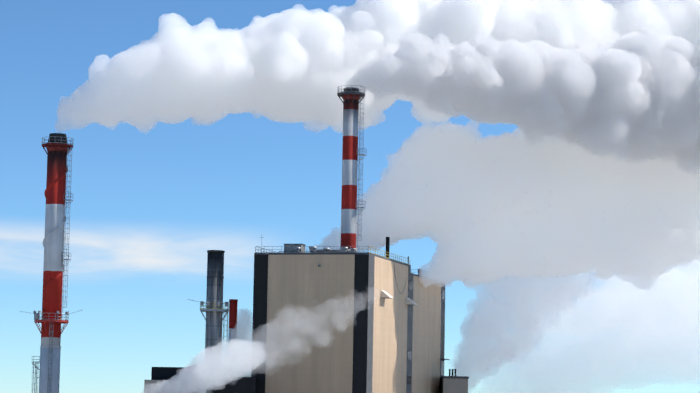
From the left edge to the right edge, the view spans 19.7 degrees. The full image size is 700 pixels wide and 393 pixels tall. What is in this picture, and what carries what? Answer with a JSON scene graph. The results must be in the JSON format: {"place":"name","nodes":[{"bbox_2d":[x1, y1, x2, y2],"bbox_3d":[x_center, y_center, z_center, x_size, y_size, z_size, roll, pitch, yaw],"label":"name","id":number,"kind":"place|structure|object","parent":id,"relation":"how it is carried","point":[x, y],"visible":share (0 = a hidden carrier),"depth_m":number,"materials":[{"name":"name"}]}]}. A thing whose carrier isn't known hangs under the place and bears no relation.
{"place":"outdoors","nodes":[
{"label":"outdoors","id":0,"kind":"place"},
{"bbox_2d":[0,0,699,392],"label":"sky","id":1,"kind":"structure","parent":0,"point":[539,160],"materials":[{"name":"blue"}]},
{"label":"ground","id":2,"kind":"structure","parent":0,"visible":0},
{"bbox_2d":[19,133,80,392],"bbox_3d":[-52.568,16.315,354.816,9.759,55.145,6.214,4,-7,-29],"label":"chimney","id":3,"kind":"object","parent":2,"relation":"on","point":[59,149],"visible":1,"depth_m":354.23,"materials":[{"name":"paint"}]},
{"bbox_2d":[144,364,255,392],"bbox_3d":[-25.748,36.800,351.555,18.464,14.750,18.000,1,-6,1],"label":"annex","id":4,"kind":"object","parent":2,"relation":"on","point":[241,385],"visible":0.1,"depth_m":347.32,"materials":[{"name":"black metal"}]},
{"bbox_2d":[188,250,228,374],"bbox_3d":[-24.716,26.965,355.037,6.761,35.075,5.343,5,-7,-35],"label":"smokestack","id":5,"kind":"object","parent":2,"relation":"on","point":[214,310],"visible":0.69,"depth_m":355.34,"materials":[{"name":"metal"}]},
{"bbox_2d":[226,299,237,372],"bbox_3d":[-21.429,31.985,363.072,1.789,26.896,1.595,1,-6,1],"label":"smokestack","id":6,"kind":"object","parent":2,"relation":"on","point":[232,312],"visible":0.35,"depth_m":363.56,"materials":[{"name":"paint"}]},
{"bbox_2d":[251,237,449,392],"bbox_3d":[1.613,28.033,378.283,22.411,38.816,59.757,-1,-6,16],"label":"boiler house","id":7,"kind":"structure","parent":2,"relation":"on","point":[393,341],"depth_m":352.14,"materials":[{"name":"metal"}]},
{"bbox_2d":[337,85,366,252],"bbox_3d":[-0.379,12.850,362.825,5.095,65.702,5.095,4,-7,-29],"label":"chimney","id":8,"kind":"object","parent":7,"relation":"on","point":[351,98],"visible":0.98,"depth_m":363.73,"materials":[{"name":"paint"}]},
{"bbox_2d":[441,369,468,392],"bbox_3d":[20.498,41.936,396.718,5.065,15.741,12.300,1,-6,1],"label":"annex","id":9,"kind":"object","parent":2,"relation":"on","point":[454,384],"visible":1,"depth_m":391.25,"materials":[{"name":"grey concrete"}]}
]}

